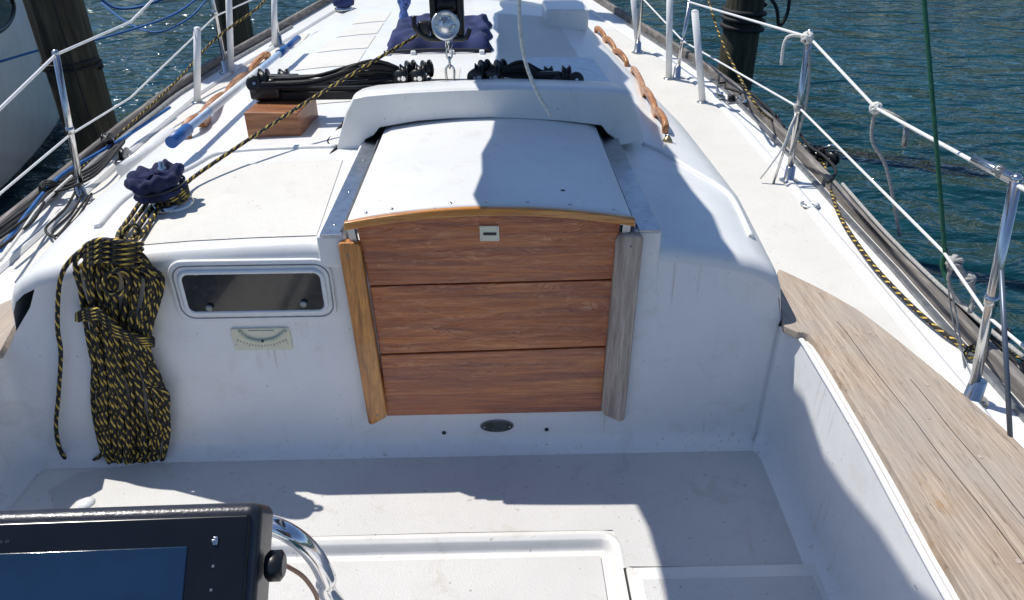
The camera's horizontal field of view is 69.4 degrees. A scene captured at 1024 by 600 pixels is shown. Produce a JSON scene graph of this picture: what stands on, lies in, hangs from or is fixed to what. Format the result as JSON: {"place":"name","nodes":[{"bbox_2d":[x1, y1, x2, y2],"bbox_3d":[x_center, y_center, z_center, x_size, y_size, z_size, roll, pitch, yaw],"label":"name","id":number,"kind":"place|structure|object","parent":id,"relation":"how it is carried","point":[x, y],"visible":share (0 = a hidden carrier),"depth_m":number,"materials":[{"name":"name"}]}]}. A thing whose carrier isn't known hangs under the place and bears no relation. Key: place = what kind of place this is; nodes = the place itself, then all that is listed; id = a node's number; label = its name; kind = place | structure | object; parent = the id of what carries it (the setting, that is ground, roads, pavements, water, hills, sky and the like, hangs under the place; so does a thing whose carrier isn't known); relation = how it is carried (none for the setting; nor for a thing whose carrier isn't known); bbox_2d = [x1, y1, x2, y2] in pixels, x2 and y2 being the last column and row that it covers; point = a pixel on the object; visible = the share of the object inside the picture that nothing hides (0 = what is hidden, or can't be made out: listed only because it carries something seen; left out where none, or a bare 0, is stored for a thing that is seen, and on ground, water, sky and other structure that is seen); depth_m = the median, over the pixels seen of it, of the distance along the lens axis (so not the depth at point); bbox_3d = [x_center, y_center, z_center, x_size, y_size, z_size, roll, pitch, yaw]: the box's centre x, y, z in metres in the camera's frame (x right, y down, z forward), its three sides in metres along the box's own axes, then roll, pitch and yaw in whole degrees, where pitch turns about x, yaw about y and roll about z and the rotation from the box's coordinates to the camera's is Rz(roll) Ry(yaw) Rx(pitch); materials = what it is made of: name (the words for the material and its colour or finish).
{"place":"outdoors","nodes":[
{"label":"outdoors","id":0,"kind":"place"},
{"bbox_2d":[411,0,471,79],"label":"mainsheet block","id":1,"kind":"structure","parent":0,"point":[445,23],"depth_m":2.41,"materials":[{"name":"metal"}]},
{"bbox_2d":[0,0,1023,361],"bbox_3d":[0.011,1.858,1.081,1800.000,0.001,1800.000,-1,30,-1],"label":"water","id":2,"kind":"structure","parent":0,"point":[874,50],"depth_m":8.41,"materials":[{"name":"teal liquid"}]},
{"bbox_2d":[0,0,60,195],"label":"moored sailboat","id":3,"kind":"object","parent":2,"relation":"on","point":[30,122],"visible":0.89,"depth_m":5.61,"materials":[{"name":"paint"}]},
{"bbox_2d":[0,0,206,62],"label":"dock line","id":4,"kind":"object","parent":3,"relation":"attached to","point":[124,31],"visible":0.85,"depth_m":6.86,"materials":[{"name":"blue fabric"}]},
{"bbox_2d":[22,0,116,154],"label":"wood piling","id":5,"kind":"object","parent":2,"relation":"in","point":[59,25],"visible":0.5,"depth_m":4.45,"materials":[{"name":"black wood"}]},
{"bbox_2d":[215,0,253,51],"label":"wood piling","id":6,"kind":"object","parent":2,"relation":"in","point":[242,31],"visible":0.12,"depth_m":7.24,"materials":[{"name":"black wood"}]},
{"bbox_2d":[0,0,1023,599],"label":"sailboat","id":7,"kind":"object","parent":2,"relation":"on","point":[736,436],"visible":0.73,"depth_m":1.97,"materials":[{"name":"white plastic"}]},
{"bbox_2d":[0,299,15,358],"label":"teak coaming cap","id":8,"kind":"object","parent":7,"relation":"on","point":[7,330],"visible":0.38,"depth_m":1.95,"materials":[{"name":"beige wood"}]},
{"bbox_2d":[0,137,124,248],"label":"black mooring line","id":9,"kind":"object","parent":7,"relation":"on","point":[97,167],"visible":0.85,"depth_m":2.69,"materials":[{"name":"fabric"}]},
{"bbox_2d":[51,49,92,201],"bbox_3d":[-1.603,-0.618,2.657,0.108,0.547,0.072,-12,32,-20],"label":"stanchion","id":10,"kind":"object","parent":7,"relation":"on","point":[70,131],"visible":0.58,"depth_m":2.64,"materials":[{"name":"silver metal"}]},
{"bbox_2d":[0,0,153,110],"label":"lifeline","id":11,"kind":"object","parent":10,"relation":"attached to","point":[26,83],"visible":1,"depth_m":2.56,"materials":[{"name":"white plastic"}]},
{"bbox_2d":[0,0,251,194],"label":"lifeline","id":12,"kind":"object","parent":10,"relation":"attached to","point":[76,130],"visible":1,"depth_m":2.92,"materials":[{"name":"white plastic"}]},
{"bbox_2d":[0,106,170,261],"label":"blue mooring line","id":13,"kind":"object","parent":7,"relation":"on","point":[35,203],"visible":0.94,"depth_m":2.73,"materials":[{"name":"fabric"}]},
{"bbox_2d":[77,497,95,507],"bbox_3d":[-1.099,0.521,1.907,0.044,0.012,0.044,-1,30,-1],"label":"cockpit vent","id":14,"kind":"object","parent":7,"relation":"on","point":[87,502],"visible":0.93,"depth_m":1.90,"materials":[{"name":"white plastic"}]},
{"bbox_2d":[100,133,113,145],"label":"deck block","id":15,"kind":"structure","parent":7,"relation":"on","point":[104,135],"depth_m":3.11,"materials":[{"name":"silver plastic"}]},
{"bbox_2d":[54,202,170,464],"bbox_3d":[-1.040,0.097,2.047,0.426,0.830,0.431,-1,30,-1],"label":"coiled rope","id":16,"kind":"object","parent":7,"relation":"attached to","point":[116,345],"visible":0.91,"depth_m":1.85,"materials":[{"name":"black fabric"}]},
{"bbox_2d":[113,147,131,164],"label":"deck block","id":17,"kind":"structure","parent":7,"relation":"on","point":[124,153],"depth_m":3.05,"materials":[{"name":"grey metal"}]},
{"bbox_2d":[0,502,286,599],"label":"chartplotter","id":18,"kind":"object","parent":7,"relation":"attached to","point":[218,551],"visible":1,"depth_m":0.60,"materials":[{"name":"black plastic"}]},
{"bbox_2d":[116,127,175,175],"bbox_3d":[-1.497,-0.615,3.051,0.055,0.080,0.398,3,30,6],"label":"fender tube","id":19,"kind":"object","parent":7,"relation":"attached to","point":[126,165],"visible":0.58,"depth_m":2.98,"materials":[{"name":"white plastic"}]},
{"bbox_2d":[124,159,194,214],"bbox_3d":[-0.948,-0.306,1.983,0.165,0.124,0.155,-1,30,-1],"label":"winch","id":20,"kind":"object","parent":7,"relation":"on","point":[164,183],"visible":1,"depth_m":1.96,"materials":[{"name":"blue fabric"}]},
{"bbox_2d":[81,0,265,169],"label":"port jib sheet","id":21,"kind":"object","parent":7,"relation":"on","point":[178,78],"visible":0.75,"depth_m":3.60,"materials":[{"name":"black fabric"}]},
{"bbox_2d":[191,26,202,103],"bbox_3d":[-1.531,-1.133,3.578,0.123,0.363,0.060,-1,30,-1],"label":"white post cover","id":22,"kind":"object","parent":7,"relation":"on","point":[197,59],"visible":1,"depth_m":3.56,"materials":[{"name":"plastic"}]},
{"bbox_2d":[210,0,228,73],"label":"stanchion","id":23,"kind":"object","parent":7,"relation":"on","point":[224,63],"visible":0.98,"depth_m":3.93,"materials":[{"name":"silver metal"}]},
{"bbox_2d":[181,51,270,138],"bbox_3d":[-1.286,-0.969,3.382,0.129,0.240,1.855,-5,31,-8],"label":"grab rail","id":24,"kind":"object","parent":7,"relation":"attached to","point":[256,61],"visible":0.6,"depth_m":3.44,"materials":[{"name":"brown wood"}]},
{"bbox_2d":[225,0,236,73],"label":"white post cover","id":25,"kind":"object","parent":7,"relation":"on","point":[230,44],"visible":0.97,"depth_m":3.92,"materials":[{"name":"plastic"}]},
{"bbox_2d":[165,35,300,147],"bbox_3d":[-1.046,-0.881,2.944,0.038,0.048,1.559,0,30,0],"label":"boat hook","id":26,"kind":"object","parent":7,"relation":"attached to","point":[178,136],"visible":0.98,"depth_m":2.62,"materials":[{"name":"white plastic"}]},
{"bbox_2d":[168,258,336,322],"bbox_3d":[-0.634,-0.018,1.811,0.395,0.177,0.024,-1,30,-1],"label":"cabin portlight","id":27,"kind":"object","parent":7,"relation":"attached to","point":[253,290],"visible":1,"depth_m":1.80,"materials":[{"name":"white plastic"}]},
{"bbox_2d":[231,327,292,349],"bbox_3d":[-0.639,0.102,1.885,0.147,0.066,0.015,-1,30,-1],"label":"inclinometer","id":28,"kind":"object","parent":7,"relation":"attached to","point":[270,338],"visible":1,"depth_m":1.88,"materials":[{"name":"beige plastic"}]},
{"bbox_2d":[269,0,277,47],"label":"white post cover","id":29,"kind":"object","parent":7,"relation":"on","point":[274,23],"visible":0.99,"depth_m":4.30,"materials":[{"name":"plastic"}]},
{"bbox_2d":[270,0,284,46],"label":"stanchion","id":30,"kind":"object","parent":7,"relation":"on","point":[279,41],"visible":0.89,"depth_m":4.36,"materials":[{"name":"silver metal"}]},
{"bbox_2d":[244,100,317,137],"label":"teak mounting block","id":31,"kind":"structure","parent":7,"relation":"on","point":[258,115],"depth_m":2.46,"materials":[{"name":"brown wood"}]},
{"bbox_2d":[186,34,418,183],"bbox_3d":[-0.648,-0.627,2.311,0.129,0.293,0.973,22,37,33],"label":"mainsheet line","id":32,"kind":"object","parent":7,"relation":"on","point":[256,134],"visible":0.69,"depth_m":2.36,"materials":[{"name":"black fabric"}]},
{"bbox_2d":[287,564,319,599],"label":"instrument cable","id":33,"kind":"object","parent":7,"relation":"attached to","point":[301,575],"visible":0.62,"depth_m":0.92,"materials":[{"name":"grey rubber"}]},
{"bbox_2d":[272,516,343,599],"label":"pedestal guard","id":34,"kind":"object","parent":7,"relation":"on","point":[305,546],"visible":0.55,"depth_m":0.99,"materials":[{"name":"silver metal"}]},
{"bbox_2d":[332,0,353,11],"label":"winch","id":35,"kind":"object","parent":7,"relation":"on","point":[343,5],"visible":0.99,"depth_m":4.87,"materials":[{"name":"blue fabric"}]},
{"bbox_2d":[316,136,380,266],"bbox_3d":[-0.437,-0.299,2.061,0.070,0.108,0.717,-1,30,-1],"label":"hatch slide rail","id":36,"kind":"object","parent":7,"relation":"on","point":[332,233],"visible":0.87,"depth_m":1.87,"materials":[{"name":"metal"}]},
{"bbox_2d":[338,239,386,423],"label":"trim","id":37,"kind":"structure","parent":7,"relation":"attached to","point":[359,301],"depth_m":1.85,"materials":[{"name":"orange wood"}]},
{"bbox_2d":[397,0,410,18],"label":"blue cloth bundle","id":38,"kind":"object","parent":7,"relation":"on","point":[404,5],"visible":0.75,"depth_m":4.11,"materials":[{"name":"blue fabric"}]},
{"bbox_2d":[246,59,583,153],"bbox_3d":[-0.327,-0.646,2.432,1.155,0.227,0.437,-1,30,-1],"label":"mainsheet traveler","id":39,"kind":"object","parent":7,"relation":"attached to","point":[265,84],"visible":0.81,"depth_m":2.52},
{"bbox_2d":[384,13,492,55],"bbox_3d":[-0.359,-1.355,3.726,0.524,0.093,0.708,-1,30,-1],"label":"canvas hatch cover","id":40,"kind":"object","parent":7,"relation":"on","point":[481,35],"visible":0.56,"depth_m":3.49,"materials":[{"name":"blue fabric"}]},
{"bbox_2d":[357,216,619,415],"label":"companionway washboards","id":41,"kind":"object","parent":7,"relation":"attached to","point":[514,319],"visible":0.82,"depth_m":1.85,"materials":[{"name":"brown wood"}]},
{"bbox_2d":[479,226,499,240],"bbox_3d":[-0.053,-0.157,1.741,0.047,0.040,0.005,-1,30,-1],"label":"hasp plate","id":42,"kind":"object","parent":41,"relation":"attached to","point":[489,233],"visible":1,"depth_m":1.74,"materials":[{"name":"silver metal"}]},
{"bbox_2d":[344,117,634,230],"bbox_3d":[-0.060,-0.381,2.041,0.677,0.064,0.768,-1,30,-1],"label":"companionway hatch","id":43,"kind":"object","parent":7,"relation":"on","point":[445,168],"visible":0.94,"depth_m":1.91,"materials":[{"name":"white plastic"}]},
{"bbox_2d":[347,229,357,240],"bbox_3d":[-0.376,-0.157,1.743,0.023,0.053,0.020,-1,30,-1],"label":"channel","id":44,"kind":"object","parent":43,"relation":"attached to","point":[352,234],"visible":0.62,"depth_m":1.74,"materials":[{"name":"metal"}]},
{"bbox_2d":[621,225,630,232],"bbox_3d":[0.270,-0.178,1.749,0.020,0.041,0.020,-1,30,-1],"label":"channel","id":45,"kind":"object","parent":43,"relation":"attached to","point":[625,228],"visible":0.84,"depth_m":1.74,"materials":[{"name":"metal"}]},
{"bbox_2d":[337,78,642,148],"bbox_3d":[-0.073,-0.626,2.458,0.978,0.244,0.336,-1,30,-1],"label":"sea hood","id":46,"kind":"object","parent":7,"relation":"on","point":[607,108],"visible":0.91,"depth_m":2.29,"materials":[{"name":"white plastic"}]},
{"bbox_2d":[480,419,513,431],"bbox_3d":[-0.042,0.351,2.049,0.094,0.043,0.010,-1,30,-1],"label":"oval nameplate","id":47,"kind":"object","parent":7,"relation":"attached to","point":[497,425],"visible":1,"depth_m":2.05,"materials":[{"name":"grey metal"}]},
{"bbox_2d":[517,0,552,116],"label":"white halyard tail","id":48,"kind":"object","parent":7,"relation":"attached to","point":[539,96],"visible":1,"depth_m":1.85},
{"bbox_2d":[542,0,588,30],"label":"dorade box","id":49,"kind":"object","parent":7,"relation":"on","point":[571,14],"visible":0.81,"depth_m":4.12,"materials":[{"name":"white plastic"}]},
{"bbox_2d":[522,57,610,82],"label":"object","id":50,"kind":"object","parent":7,"relation":"on","point":[588,68],"visible":0.34,"depth_m":3.30,"materials":[{"name":"white plastic"}]},
{"bbox_2d":[594,26,628,66],"bbox_3d":[0.579,-1.485,4.314,0.030,0.124,0.630,-6,31,-9],"label":"grab rail","id":51,"kind":"object","parent":7,"relation":"attached to","point":[615,49],"visible":0.97,"depth_m":4.27,"materials":[{"name":"brown wood"}]},
{"bbox_2d":[601,232,642,420],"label":"trim","id":52,"kind":"structure","parent":7,"relation":"attached to","point":[624,293],"depth_m":1.86,"materials":[{"name":"grey wood"}]},
{"bbox_2d":[599,133,661,261],"bbox_3d":[0.315,-0.311,2.074,0.070,0.108,0.717,-1,30,-1],"label":"hatch slide rail","id":53,"kind":"object","parent":7,"relation":"on","point":[646,226],"visible":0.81,"depth_m":1.90,"materials":[{"name":"metal"}]},
{"bbox_2d":[631,0,643,53],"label":"stanchion","id":54,"kind":"object","parent":7,"relation":"on","point":[637,48],"visible":1,"depth_m":4.21,"materials":[{"name":"silver metal"}]},
{"bbox_2d":[631,0,643,51],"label":"white post cover","id":55,"kind":"object","parent":7,"relation":"on","point":[634,13],"visible":0.75,"depth_m":4.18,"materials":[{"name":"plastic"}]},
{"bbox_2d":[630,66,668,133],"bbox_3d":[0.578,-0.930,3.288,0.055,0.213,1.555,2,30,4],"label":"grab rail","id":56,"kind":"object","parent":7,"relation":"attached to","point":[656,110],"visible":0.95,"depth_m":2.81,"materials":[{"name":"brown wood"}]},
{"bbox_2d":[663,133,672,142],"bbox_3d":[0.530,-0.554,2.513,0.036,0.030,0.036,-1,30,-1],"label":"pad eye","id":57,"kind":"object","parent":7,"relation":"on","point":[667,139],"visible":1,"depth_m":2.51,"materials":[{"name":"silver metal"}]},
{"bbox_2d":[663,0,673,79],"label":"white post cover","id":58,"kind":"object","parent":7,"relation":"on","point":[669,21],"visible":1,"depth_m":3.81,"materials":[{"name":"plastic"}]},
{"bbox_2d":[672,0,691,79],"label":"stanchion","id":59,"kind":"object","parent":7,"relation":"on","point":[677,73],"visible":0.95,"depth_m":3.85,"materials":[{"name":"silver metal"}]},
{"bbox_2d":[691,9,708,103],"bbox_3d":[0.901,-1.158,3.536,0.136,0.437,0.060,-1,30,-1],"label":"white post cover","id":60,"kind":"object","parent":7,"relation":"on","point":[698,54],"visible":1,"depth_m":3.52,"materials":[{"name":"plastic"}]},
{"bbox_2d":[713,87,724,98],"bbox_3d":[1.034,-1.033,3.693,0.050,0.043,0.105,-1,30,-1],"label":"chock","id":61,"kind":"object","parent":7,"relation":"on","point":[719,95],"visible":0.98,"depth_m":3.68,"materials":[{"name":"silver metal"}]},
{"bbox_2d":[623,564,828,599],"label":"cockpit locker lid","id":62,"kind":"object","parent":7,"relation":"on","point":[773,582],"visible":0.98,"depth_m":1.67,"materials":[{"name":"white plastic"}]},
{"bbox_2d":[725,94,735,103],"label":"deck block","id":63,"kind":"structure","parent":7,"relation":"on","point":[730,99],"depth_m":3.62,"materials":[{"name":"black plastic"}]},
{"bbox_2d":[736,94,746,106],"bbox_3d":[1.121,-0.970,3.603,0.050,0.043,0.105,-1,30,-1],"label":"chock","id":64,"kind":"object","parent":7,"relation":"on","point":[741,100],"visible":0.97,"depth_m":3.59,"materials":[{"name":"silver metal"}]},
{"bbox_2d":[779,29,812,183],"bbox_3d":[1.082,-0.713,2.758,0.074,0.571,0.072,-1,30,-1],"label":"stanchion","id":65,"kind":"object","parent":7,"relation":"on","point":[789,173],"visible":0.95,"depth_m":2.76,"materials":[{"name":"silver metal"}]},
{"bbox_2d":[687,0,1023,191],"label":"lifeline","id":66,"kind":"object","parent":65,"relation":"attached to","point":[907,125],"visible":0.86,"depth_m":2.34,"materials":[{"name":"white plastic"}]},
{"bbox_2d":[760,31,813,178],"bbox_3d":[1.026,-0.716,2.752,0.130,0.547,0.057,2,30,4],"label":"white lanyard","id":67,"kind":"object","parent":66,"relation":"attached to","point":[806,38],"visible":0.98,"depth_m":2.70,"materials":[{"name":"fabric"}]},
{"bbox_2d":[869,101,908,236],"bbox_3d":[1.195,-0.405,2.358,0.192,0.438,0.058,11,32,18],"label":"white lanyard","id":68,"kind":"object","parent":66,"relation":"hanging from","point":[873,111],"visible":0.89,"depth_m":2.33,"materials":[{"name":"fabric"}]},
{"bbox_2d":[945,155,1023,373],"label":"turnbuckle","id":69,"kind":"object","parent":66,"relation":"attached to","point":[1001,171],"visible":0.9,"depth_m":1.54,"materials":[{"name":"silver metal"}]},
{"bbox_2d":[922,0,947,281],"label":"green flag halyard","id":70,"kind":"object","parent":69,"relation":"attached to","point":[934,126],"visible":1,"depth_m":1.72,"materials":[{"name":"fabric"}]},
{"bbox_2d":[945,254,976,313],"bbox_3d":[1.118,-0.044,1.839,0.095,0.140,0.041,18,35,29],"label":"white lanyard","id":71,"kind":"object","parent":69,"relation":"attached to","point":[968,277],"visible":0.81,"depth_m":1.82,"materials":[{"name":"grey fabric"}]},
{"bbox_2d":[800,201,819,208],"bbox_3d":[1.091,-0.349,2.707,0.068,0.006,0.068,-1,30,-1],"label":"deck fill cap","id":72,"kind":"object","parent":7,"relation":"on","point":[815,204],"visible":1,"depth_m":2.70,"materials":[{"name":"metal"}]},
{"bbox_2d":[802,143,839,166],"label":"genoa lead block","id":73,"kind":"structure","parent":7,"relation":"attached to","point":[833,157],"depth_m":3.02,"materials":[{"name":"black plastic"}]},
{"bbox_2d":[707,0,1023,361],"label":"starboard jib sheet","id":74,"kind":"object","parent":7,"relation":"on","point":[912,306],"visible":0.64,"depth_m":2.31,"materials":[{"name":"black fabric"}]},
{"bbox_2d":[718,81,1023,363],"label":"mooring line","id":75,"kind":"object","parent":7,"relation":"attached to","point":[974,318],"visible":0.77,"depth_m":2.38,"materials":[{"name":"grey fabric"}]},
{"bbox_2d":[777,269,1023,599],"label":"teak coaming cap","id":76,"kind":"object","parent":7,"relation":"on","point":[964,503],"visible":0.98,"depth_m":1.48,"materials":[{"name":"beige wood"}]},
{"bbox_2d":[818,291,1022,563],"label":"coaming wood plugs","id":77,"kind":"object","parent":76,"relation":"on","point":[1018,560],"visible":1,"depth_m":1.45,"materials":[{"name":"brown wood"}]},
{"bbox_2d":[998,270,1012,436],"bbox_3d":[1.002,0.122,1.499,0.010,0.324,0.190,-4,30,-6],"label":"blue grey strut","id":78,"kind":"object","parent":76,"relation":"on","point":[1005,353],"visible":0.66,"depth_m":1.50,"materials":[{"name":"metal"}]},
{"bbox_2d":[961,173,1022,408],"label":"stanchion","id":79,"kind":"object","parent":7,"relation":"on","point":[974,391],"visible":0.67,"depth_m":1.61,"materials":[{"name":"silver metal"}]},
{"bbox_2d":[643,0,1023,348],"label":"lifeline","id":80,"kind":"object","parent":79,"relation":"attached to","point":[969,289],"visible":1,"depth_m":2.11,"materials":[{"name":"white plastic"}]},
{"bbox_2d":[994,327,1013,345],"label":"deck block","id":81,"kind":"structure","parent":7,"relation":"attached to","point":[997,330],"depth_m":1.96,"materials":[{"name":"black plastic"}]},
{"bbox_2d":[1012,362,1023,373],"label":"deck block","id":82,"kind":"structure","parent":7,"relation":"on","point":[1020,366],"depth_m":1.80,"materials":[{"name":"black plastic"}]},
{"bbox_2d":[717,0,790,91],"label":"wood piling","id":83,"kind":"object","parent":2,"relation":"in","point":[740,37],"visible":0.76,"depth_m":6.25,"materials":[{"name":"black wood"}]}
]}

